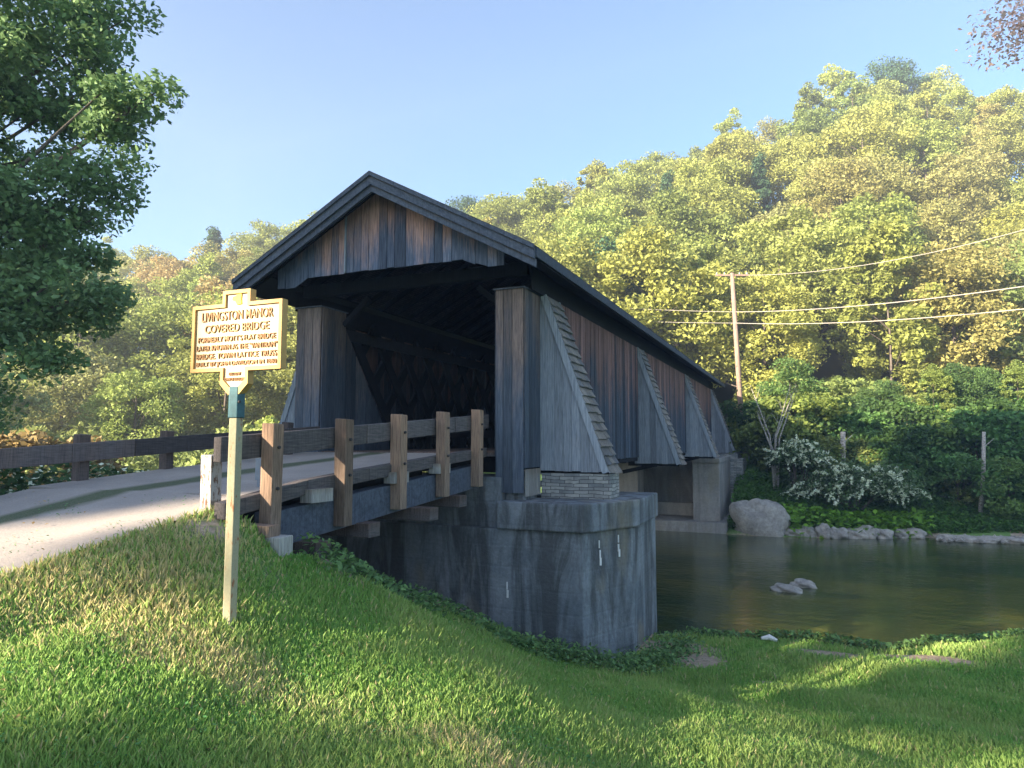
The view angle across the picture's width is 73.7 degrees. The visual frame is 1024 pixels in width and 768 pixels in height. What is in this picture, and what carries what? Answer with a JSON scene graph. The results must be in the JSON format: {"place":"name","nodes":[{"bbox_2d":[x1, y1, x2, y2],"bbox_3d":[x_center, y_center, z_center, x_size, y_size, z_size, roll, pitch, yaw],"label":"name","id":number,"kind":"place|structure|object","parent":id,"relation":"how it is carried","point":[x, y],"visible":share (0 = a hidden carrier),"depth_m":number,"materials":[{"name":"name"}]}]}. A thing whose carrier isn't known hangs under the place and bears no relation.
{"place":"outdoors","nodes":[
{"label":"outdoors","id":0,"kind":"place"},
{"bbox_2d":[0,488,226,572],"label":"road","id":1,"kind":"structure","parent":0,"point":[103,509],"depth_m":7.46,"materials":[{"name":"grey asphalt"}]},
{"bbox_2d":[0,180,1023,767],"bbox_3d":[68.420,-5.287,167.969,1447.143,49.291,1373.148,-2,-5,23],"label":"ground","id":2,"kind":"structure","parent":0,"point":[832,364],"depth_m":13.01,"materials":[{"name":"green plant"}]},
{"bbox_2d":[0,364,58,435],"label":"bank tree","id":3,"kind":"object","parent":2,"relation":"on","point":[36,402],"visible":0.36,"depth_m":40.77,"materials":[{"name":"green plant"}]},
{"bbox_2d":[0,421,126,482],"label":"shrub","id":4,"kind":"object","parent":2,"relation":"on","point":[68,434],"visible":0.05,"depth_m":36.77,"materials":[{"name":"green plant"}]},
{"bbox_2d":[0,428,128,489],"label":"shrub","id":5,"kind":"object","parent":2,"relation":"on","point":[34,438],"visible":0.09,"depth_m":23.41,"materials":[{"name":"green plant"}]},
{"bbox_2d":[2,345,133,437],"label":"bank tree","id":6,"kind":"object","parent":2,"relation":"on","point":[95,370],"visible":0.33,"depth_m":45.21,"materials":[{"name":"green plant"}]},
{"bbox_2d":[0,461,149,494],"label":"weeds","id":7,"kind":"object","parent":2,"relation":"on","point":[9,480],"visible":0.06,"depth_m":11.03,"materials":[{"name":"green plant"}]},
{"bbox_2d":[4,289,162,427],"bbox_3d":[-33.447,0.823,52.755,11.920,16.575,11.976,2,-5,-20],"label":"hillside tree","id":8,"kind":"object","parent":2,"relation":"on","point":[80,341],"visible":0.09,"depth_m":52.12,"materials":[{"name":"green plant"}]},
{"bbox_2d":[0,0,189,435],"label":"broadleaf tree","id":9,"kind":"object","parent":2,"relation":"on","point":[36,266],"visible":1,"depth_m":15.50,"materials":[{"name":"green plant"}]},
{"bbox_2d":[71,368,190,468],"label":"bank tree","id":10,"kind":"object","parent":2,"relation":"on","point":[143,389],"visible":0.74,"depth_m":43.38,"materials":[{"name":"green plant"}]},
{"bbox_2d":[112,245,179,284],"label":"hillside tree","id":11,"kind":"object","parent":2,"relation":"on","point":[129,260],"visible":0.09,"depth_m":96.93,"materials":[{"name":"green plant"}]},
{"bbox_2d":[81,291,223,425],"bbox_3d":[-28.480,0.352,55.810,11.687,16.251,11.742,-2,-5,21],"label":"hillside tree","id":12,"kind":"object","parent":2,"relation":"on","point":[164,312],"visible":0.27,"depth_m":53.54,"materials":[{"name":"green plant"}]},
{"bbox_2d":[0,422,319,480],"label":"guard fence","id":13,"kind":"object","parent":2,"relation":"on","point":[81,452],"visible":0.49,"depth_m":10.31,"materials":[{"name":"brown wood"}]},
{"bbox_2d":[116,449,213,473],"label":"shrub","id":14,"kind":"object","parent":2,"relation":"on","point":[180,459],"visible":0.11,"depth_m":35.71,"materials":[{"name":"green plant"}]},
{"bbox_2d":[127,254,206,343],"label":"hillside tree","id":15,"kind":"object","parent":2,"relation":"on","point":[173,267],"visible":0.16,"depth_m":83.95,"materials":[{"name":"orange plant"}]},
{"bbox_2d":[136,268,212,357],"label":"hillside tree","id":16,"kind":"object","parent":2,"relation":"on","point":[177,284],"visible":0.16,"depth_m":76.42,"materials":[{"name":"green plant"}]},
{"bbox_2d":[200,454,221,512],"bbox_3d":[-3.363,1.266,7.622,0.179,0.950,0.160,-2,-5,23],"label":"guide post","id":17,"kind":"object","parent":2,"relation":"on","point":[211,482],"visible":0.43,"depth_m":7.57,"materials":[{"name":"white wood"}]},
{"bbox_2d":[179,240,255,294],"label":"hillside tree","id":18,"kind":"object","parent":2,"relation":"on","point":[234,256],"visible":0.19,"depth_m":89.83,"materials":[{"name":"green plant"}]},
{"bbox_2d":[146,285,296,429],"bbox_3d":[-22.386,0.002,55.061,11.730,16.235,11.676,0,-5,-5],"label":"hillside tree","id":19,"kind":"object","parent":2,"relation":"on","point":[181,341],"visible":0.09,"depth_m":51.25,"materials":[{"name":"green plant"}]},
{"bbox_2d":[168,338,288,434],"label":"bank tree","id":20,"kind":"object","parent":2,"relation":"on","point":[210,427],"visible":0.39,"depth_m":48.83,"materials":[{"name":"green plant"}]},
{"bbox_2d":[190,288,287,626],"bbox_3d":[-2.401,0.685,5.911,1.010,3.028,0.143,-2,-5,22],"label":"marker sign","id":21,"kind":"object","parent":2,"relation":"on","point":[239,337],"visible":1,"depth_m":5.90,"materials":[{"name":"metal"}]},
{"bbox_2d":[29,452,476,557],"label":"approach ramp","id":22,"kind":"structure","parent":2,"relation":"on","point":[311,510],"depth_m":10.01,"materials":[{"name":"asphalt"},{"name":"wood"}]},
{"bbox_2d":[228,218,287,270],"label":"hillside tree","id":23,"kind":"object","parent":2,"relation":"on","point":[271,230],"visible":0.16,"depth_m":103.27,"materials":[{"name":"green plant"}]},
{"bbox_2d":[253,313,296,422],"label":"hillside tree","id":24,"kind":"object","parent":2,"relation":"on","point":[287,372],"visible":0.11,"depth_m":49.51,"materials":[{"name":"green plant"}]},
{"bbox_2d":[213,409,488,532],"bbox_3d":[-1.740,1.183,10.386,0.367,1.816,6.785,-2,-5,23],"label":"guard fence","id":25,"kind":"object","parent":2,"relation":"on","point":[271,444],"visible":0.96,"depth_m":9.04,"materials":[{"name":"brown wood"}]},
{"bbox_2d":[310,469,657,658],"bbox_3d":[-1.157,4.060,15.164,8.220,4.440,3.650,-2,-5,23],"label":"bridge abutment","id":26,"kind":"object","parent":2,"relation":"on","point":[570,557],"visible":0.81,"depth_m":13.03,"materials":[{"name":"concrete"}]},
{"bbox_2d":[464,191,536,242],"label":"hillside tree","id":27,"kind":"object","parent":2,"relation":"on","point":[496,211],"visible":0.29,"depth_m":91.55,"materials":[{"name":"green plant"}]},
{"bbox_2d":[293,531,709,676],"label":"bank weeds","id":28,"kind":"object","parent":2,"relation":"on","point":[641,660],"visible":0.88,"depth_m":11.39,"materials":[{"name":"green plant"}]},
{"bbox_2d":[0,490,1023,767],"bbox_3d":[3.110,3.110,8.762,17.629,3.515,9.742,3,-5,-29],"label":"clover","id":29,"kind":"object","parent":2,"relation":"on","point":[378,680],"visible":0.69,"depth_m":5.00,"materials":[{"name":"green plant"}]},
{"bbox_2d":[520,177,572,251],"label":"hillside tree","id":30,"kind":"object","parent":2,"relation":"on","point":[542,197],"visible":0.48,"depth_m":84.44,"materials":[{"name":"green plant"}]},
{"bbox_2d":[529,191,631,258],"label":"hillside tree","id":31,"kind":"object","parent":2,"relation":"on","point":[567,213],"visible":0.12,"depth_m":76.66,"materials":[{"name":"green plant"}]},
{"bbox_2d":[569,158,610,220],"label":"hillside tree","id":32,"kind":"object","parent":2,"relation":"on","point":[595,170],"visible":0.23,"depth_m":96.17,"materials":[{"name":"green plant"}]},
{"bbox_2d":[527,233,659,318],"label":"hillside tree","id":33,"kind":"object","parent":2,"relation":"on","point":[577,255],"visible":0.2,"depth_m":51.50,"materials":[{"name":"green plant"}]},
{"bbox_2d":[550,196,640,288],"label":"hillside tree","id":34,"kind":"object","parent":2,"relation":"on","point":[597,224],"visible":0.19,"depth_m":71.11,"materials":[{"name":"green plant"}]},
{"bbox_2d":[591,170,654,224],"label":"hillside tree","id":35,"kind":"object","parent":2,"relation":"on","point":[629,181],"visible":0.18,"depth_m":88.86,"materials":[{"name":"green plant"}]},
{"bbox_2d":[576,235,682,346],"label":"hillside tree","id":36,"kind":"object","parent":2,"relation":"on","point":[613,249],"visible":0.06,"depth_m":57.55,"materials":[{"name":"green plant"}]},
{"bbox_2d":[607,157,678,212],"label":"hillside tree","id":37,"kind":"object","parent":2,"relation":"on","point":[638,168],"visible":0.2,"depth_m":96.10,"materials":[{"name":"green plant"}]},
{"bbox_2d":[590,220,740,374],"bbox_3d":[10.278,-3.833,52.133,12.923,18.171,12.970,5,-7,-45],"label":"hillside tree","id":38,"kind":"object","parent":2,"relation":"on","point":[653,256],"visible":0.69,"depth_m":50.65,"materials":[{"name":"green plant"}]},
{"bbox_2d":[643,237,718,371],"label":"hillside tree","id":39,"kind":"object","parent":2,"relation":"on","point":[699,263],"visible":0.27,"depth_m":56.84,"materials":[{"name":"green plant"}]},
{"bbox_2d":[618,453,748,533],"bbox_3d":[8.160,5.857,37.590,8.670,4.600,10.750,-2,-5,23],"label":"bridge abutment","id":40,"kind":"object","parent":2,"relation":"on","point":[696,495],"visible":0.32,"depth_m":34.15,"materials":[{"name":"concrete"}]},
{"bbox_2d":[231,171,737,496],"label":"covered bridge","id":41,"kind":"structure","parent":40,"relation":"on","point":[411,304],"depth_m":15.44,"materials":[{"name":"grey wood"}]},
{"bbox_2d":[632,184,741,346],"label":"hillside tree","id":42,"kind":"object","parent":2,"relation":"on","point":[677,216],"visible":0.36,"depth_m":69.30,"materials":[{"name":"green plant"}]},
{"bbox_2d":[670,169,762,265],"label":"hillside tree","id":43,"kind":"object","parent":2,"relation":"on","point":[735,202],"visible":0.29,"depth_m":74.98,"materials":[{"name":"green plant"}]},
{"bbox_2d":[674,155,762,246],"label":"hillside tree","id":44,"kind":"object","parent":2,"relation":"on","point":[689,173],"visible":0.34,"depth_m":81.35,"materials":[{"name":"green plant"}]},
{"bbox_2d":[715,272,748,413],"bbox_3d":[14.539,-1.213,45.043,2.202,12.365,0.946,0,-5,-4],"label":"utility pole","id":45,"kind":"object","parent":2,"relation":"on","point":[736,349],"visible":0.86,"depth_m":44.98,"materials":[{"name":"brown wood"}]},
{"bbox_2d":[697,135,784,214],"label":"hillside tree","id":46,"kind":"object","parent":2,"relation":"on","point":[722,149],"visible":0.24,"depth_m":87.30,"materials":[{"name":"green plant"}]},
{"bbox_2d":[718,397,770,436],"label":"shrub","id":47,"kind":"object","parent":2,"relation":"on","point":[731,412],"visible":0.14,"depth_m":43.36,"materials":[{"name":"green plant"}]},
{"bbox_2d":[729,498,790,536],"bbox_3d":[11.316,6.726,31.235,3.468,3.042,2.139,-2,-5,23],"label":"boulder","id":48,"kind":"object","parent":2,"relation":"on","point":[761,517],"visible":0.51,"depth_m":30.48,"materials":[{"name":"grey stone"}]},
{"bbox_2d":[743,152,780,230],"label":"hillside tree","id":49,"kind":"object","parent":2,"relation":"on","point":[759,178],"visible":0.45,"depth_m":82.83,"materials":[{"name":"green plant"}]},
{"bbox_2d":[698,264,833,407],"bbox_3d":[19.776,-1.858,54.026,10.357,14.720,10.454,-4,-6,41],"label":"hillside tree","id":50,"kind":"object","parent":2,"relation":"on","point":[762,296],"visible":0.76,"depth_m":52.07,"materials":[{"name":"green plant"}]},
{"bbox_2d":[731,346,822,490],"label":"sapling","id":51,"kind":"object","parent":2,"relation":"on","point":[775,477],"visible":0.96,"depth_m":34.77,"materials":[{"name":"green plant"}]},
{"bbox_2d":[750,130,825,216],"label":"hillside tree","id":52,"kind":"object","parent":2,"relation":"on","point":[785,171],"visible":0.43,"depth_m":86.86,"materials":[{"name":"green plant"}]},
{"bbox_2d":[709,203,869,358],"bbox_3d":[24.919,-7.014,60.846,15.115,17.380,13.404,3,-6,-33],"label":"hillside tree","id":53,"kind":"object","parent":2,"relation":"on","point":[807,233],"visible":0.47,"depth_m":59.12,"materials":[{"name":"green plant"}]},
{"bbox_2d":[753,354,830,425],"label":"tree","id":54,"kind":"object","parent":2,"relation":"on","point":[803,371],"visible":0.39,"depth_m":39.66,"materials":[{"name":"green plant"}]},
{"bbox_2d":[728,391,864,466],"bbox_3d":[15.988,2.809,38.348,6.950,4.909,6.447,2,-5,-23],"label":"shrub","id":55,"kind":"object","parent":2,"relation":"on","point":[743,436],"visible":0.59,"depth_m":37.42,"materials":[{"name":"green plant"}]},
{"bbox_2d":[762,434,837,492],"bbox_3d":[14.258,4.145,33.850,3.474,3.339,2.721,-2,-5,23],"label":"flowering shrub","id":56,"kind":"object","parent":2,"relation":"on","point":[806,453],"visible":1,"depth_m":33.52,"materials":[{"name":"white plant"}]},
{"bbox_2d":[771,104,847,186],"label":"hillside tree","id":57,"kind":"object","parent":2,"relation":"on","point":[811,119],"visible":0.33,"depth_m":92.64,"materials":[{"name":"green plant"}]},
{"bbox_2d":[792,81,828,155],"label":"hillside tree","id":58,"kind":"object","parent":2,"relation":"on","point":[810,99],"visible":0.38,"depth_m":101.69,"materials":[{"name":"green plant"}]},
{"bbox_2d":[781,156,852,226],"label":"hillside tree","id":59,"kind":"object","parent":2,"relation":"on","point":[796,190],"visible":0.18,"depth_m":80.33,"materials":[{"name":"green plant"}]},
{"bbox_2d":[796,435,869,496],"bbox_3d":[16.445,4.319,35.832,4.910,3.255,4.435,3,-6,-35],"label":"shrub","id":60,"kind":"object","parent":2,"relation":"on","point":[830,443],"visible":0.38,"depth_m":34.76,"materials":[{"name":"green plant"}]},
{"bbox_2d":[816,63,862,120],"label":"hillside tree","id":61,"kind":"object","parent":2,"relation":"on","point":[833,78],"visible":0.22,"depth_m":105.47,"materials":[{"name":"green plant"}]},
{"bbox_2d":[786,155,914,282],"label":"hillside tree","id":62,"kind":"object","parent":2,"relation":"on","point":[857,177],"visible":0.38,"depth_m":72.35,"materials":[{"name":"green plant"}]},
{"bbox_2d":[805,408,895,452],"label":"shrub","id":63,"kind":"object","parent":2,"relation":"on","point":[860,418],"visible":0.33,"depth_m":36.89,"materials":[{"name":"green plant"}]},
{"bbox_2d":[827,71,874,153],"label":"hillside tree","id":64,"kind":"object","parent":2,"relation":"on","point":[856,87],"visible":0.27,"depth_m":97.20,"materials":[{"name":"green plant"}]},
{"bbox_2d":[809,375,892,402],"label":"shrub","id":65,"kind":"object","parent":2,"relation":"on","point":[837,386],"visible":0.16,"depth_m":46.15,"materials":[{"name":"green plant"}]},
{"bbox_2d":[685,625,1023,652],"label":"shore weeds","id":66,"kind":"object","parent":2,"relation":"on","point":[834,637],"visible":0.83,"depth_m":14.03,"materials":[{"name":"green plant"}]},
{"bbox_2d":[779,451,935,511],"bbox_3d":[16.337,4.745,33.076,7.567,3.009,6.337,-2,-5,23],"label":"flowering shrub","id":67,"kind":"object","parent":2,"relation":"on","point":[886,482],"visible":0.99,"depth_m":31.84,"materials":[{"name":"white plant"}]},
{"bbox_2d":[783,502,935,537],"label":"broad leaves","id":68,"kind":"object","parent":2,"relation":"on","point":[880,517],"visible":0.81,"depth_m":30.46,"materials":[{"name":"green plant"}]},
{"bbox_2d":[814,206,909,379],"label":"hillside tree","id":69,"kind":"object","parent":2,"relation":"on","point":[843,346],"visible":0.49,"depth_m":56.59,"materials":[{"name":"green plant"}]},
{"bbox_2d":[806,100,922,201],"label":"hillside tree","id":70,"kind":"object","parent":2,"relation":"on","point":[851,134],"visible":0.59,"depth_m":82.30,"materials":[{"name":"green plant"}]},
{"bbox_2d":[816,191,930,357],"bbox_3d":[34.598,-10.301,66.264,10.628,16.758,12.571,-3,-5,29],"label":"hillside tree","id":71,"kind":"object","parent":2,"relation":"on","point":[903,206],"visible":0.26,"depth_m":64.92,"materials":[{"name":"green plant"}]},
{"bbox_2d":[727,468,1023,533],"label":"ground cover","id":72,"kind":"object","parent":2,"relation":"on","point":[944,523],"visible":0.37,"depth_m":32.51,"materials":[{"name":"green plant"}]},
{"bbox_2d":[838,93,930,167],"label":"hillside tree","id":73,"kind":"object","parent":2,"relation":"on","point":[901,112],"visible":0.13,"depth_m":88.61,"materials":[{"name":"green plant"}]},
{"bbox_2d":[828,150,941,257],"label":"hillside tree","id":74,"kind":"object","parent":2,"relation":"on","point":[895,178],"visible":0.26,"depth_m":74.75,"materials":[{"name":"green plant"}]},
{"bbox_2d":[859,377,915,421],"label":"bank tree","id":75,"kind":"object","parent":2,"relation":"on","point":[889,389],"visible":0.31,"depth_m":41.94,"materials":[{"name":"green plant"}]},
{"bbox_2d":[846,436,929,498],"bbox_3d":[18.844,4.276,35.328,4.560,3.221,4.231,-1,-5,9],"label":"shrub","id":76,"kind":"object","parent":2,"relation":"on","point":[875,446],"visible":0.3,"depth_m":34.58,"materials":[{"name":"green plant"}]},
{"bbox_2d":[836,212,946,391],"bbox_3d":[28.978,-3.988,51.679,6.346,18.158,6.960,4,-6,-39],"label":"hillside tree","id":77,"kind":"object","parent":2,"relation":"on","point":[916,335],"visible":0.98,"depth_m":51.43,"materials":[{"name":"green plant"}]},
{"bbox_2d":[845,54,946,108],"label":"hillside tree","id":78,"kind":"object","parent":2,"relation":"on","point":[896,71],"visible":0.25,"depth_m":108.11,"materials":[{"name":"green plant"}]},
{"bbox_2d":[866,444,929,506],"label":"shrub","id":79,"kind":"object","parent":2,"relation":"on","point":[885,456],"visible":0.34,"depth_m":33.41,"materials":[{"name":"green plant"}]},
{"bbox_2d":[877,421,968,497],"bbox_3d":[20.710,4.005,35.829,6.171,4.091,5.574,2,-5,-22],"label":"shrub","id":80,"kind":"object","parent":2,"relation":"on","point":[905,435],"visible":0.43,"depth_m":34.09,"materials":[{"name":"green plant"}]},
{"bbox_2d":[859,401,986,455],"bbox_3d":[22.143,3.319,38.226,6.531,4.924,7.733,-2,-5,22],"label":"shrub","id":81,"kind":"object","parent":2,"relation":"on","point":[904,413],"visible":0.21,"depth_m":37.82,"materials":[{"name":"green plant"}]},
{"bbox_2d":[885,117,973,207],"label":"hillside tree","id":82,"kind":"object","parent":2,"relation":"on","point":[926,140],"visible":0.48,"depth_m":81.94,"materials":[{"name":"green plant"}]},
{"bbox_2d":[905,81,957,200],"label":"hillside tree","id":83,"kind":"object","parent":2,"relation":"on","point":[943,112],"visible":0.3,"depth_m":90.63,"materials":[{"name":"green plant"}]},
{"bbox_2d":[915,363,956,413],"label":"tree","id":84,"kind":"object","parent":2,"relation":"on","point":[935,375],"visible":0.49,"depth_m":40.38,"materials":[{"name":"green plant"}]},
{"bbox_2d":[904,65,967,136],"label":"hillside tree","id":85,"kind":"object","parent":2,"relation":"on","point":[937,80],"visible":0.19,"depth_m":107.95,"materials":[{"name":"green plant"}]},
{"bbox_2d":[900,194,983,315],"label":"hillside tree","id":86,"kind":"object","parent":2,"relation":"on","point":[939,225],"visible":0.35,"depth_m":68.23,"materials":[{"name":"green plant"}]},
{"bbox_2d":[867,234,1023,392],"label":"hillside tree","id":87,"kind":"object","parent":2,"relation":"on","point":[972,269],"visible":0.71,"depth_m":51.45,"materials":[{"name":"green plant"}]},
{"bbox_2d":[892,239,1023,401],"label":"hillside tree","id":88,"kind":"object","parent":2,"relation":"on","point":[965,338],"visible":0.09,"depth_m":57.63,"materials":[{"name":"green plant"}]},
{"bbox_2d":[917,362,1000,408],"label":"bank tree","id":89,"kind":"object","parent":2,"relation":"on","point":[965,388],"visible":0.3,"depth_m":40.92,"materials":[{"name":"green plant"}]},
{"bbox_2d":[930,85,989,149],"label":"hillside tree","id":90,"kind":"object","parent":2,"relation":"on","point":[960,99],"visible":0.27,"depth_m":100.06,"materials":[{"name":"green plant"}]},
{"bbox_2d":[910,122,1011,214],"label":"hillside tree","id":91,"kind":"object","parent":2,"relation":"on","point":[998,161],"visible":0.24,"depth_m":81.37,"materials":[{"name":"green plant"}]},
{"bbox_2d":[902,149,1021,249],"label":"hillside tree","id":92,"kind":"object","parent":2,"relation":"on","point":[954,178],"visible":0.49,"depth_m":74.45,"materials":[{"name":"green plant"}]},
{"bbox_2d":[916,450,1010,512],"bbox_3d":[21.976,4.833,33.417,4.425,3.248,4.898,2,-5,-24],"label":"shrub","id":93,"kind":"object","parent":2,"relation":"on","point":[965,463],"visible":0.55,"depth_m":32.59,"materials":[{"name":"green plant"}]},
{"bbox_2d":[912,418,1023,486],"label":"shrub","id":94,"kind":"object","parent":2,"relation":"on","point":[947,457],"visible":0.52,"depth_m":33.21,"materials":[{"name":"green plant"}]},
{"bbox_2d":[945,408,1023,459],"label":"shrub","id":95,"kind":"object","parent":2,"relation":"on","point":[993,415],"visible":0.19,"depth_m":34.56,"materials":[{"name":"green plant"}]},
{"bbox_2d":[953,201,1023,257],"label":"hillside tree","id":96,"kind":"object","parent":2,"relation":"on","point":[997,225],"visible":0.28,"depth_m":69.92,"materials":[{"name":"green plant"}]},
{"bbox_2d":[955,0,1023,71],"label":"broadleaf tree","id":97,"kind":"object","parent":2,"relation":"on","point":[1020,24],"visible":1,"depth_m":11.79,"materials":[{"name":"plant"}]},
{"bbox_2d":[956,233,1023,385],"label":"hillside tree","id":98,"kind":"object","parent":2,"relation":"on","point":[1018,299],"visible":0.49,"depth_m":51.63,"materials":[{"name":"green plant"}]},
{"bbox_2d":[958,111,1023,187],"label":"hillside tree","id":99,"kind":"object","parent":2,"relation":"on","point":[1007,128],"visible":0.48,"depth_m":88.16,"materials":[{"name":"green plant"}]},
{"bbox_2d":[961,455,1023,520],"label":"shrub","id":100,"kind":"object","parent":2,"relation":"on","point":[1012,465],"visible":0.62,"depth_m":31.30,"materials":[{"name":"green plant"}]},
{"bbox_2d":[975,84,1023,157],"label":"hillside tree","id":101,"kind":"object","parent":2,"relation":"on","point":[1005,96],"visible":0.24,"depth_m":101.47,"materials":[{"name":"green plant"}]},
{"bbox_2d":[979,176,1023,247],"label":"hillside tree","id":102,"kind":"object","parent":2,"relation":"on","point":[1016,190],"visible":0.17,"depth_m":75.37,"materials":[{"name":"green plant"}]},
{"bbox_2d":[0,0,1023,355],"label":"sky","id":103,"kind":"structure","parent":0,"point":[290,103],"materials":[{"name":"blue"}]},
{"bbox_2d":[655,530,1023,648],"bbox_3d":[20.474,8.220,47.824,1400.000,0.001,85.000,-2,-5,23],"label":"river water","id":104,"kind":"structure","parent":0,"point":[893,590],"depth_m":19.93,"materials":[{"name":"green liquid"}]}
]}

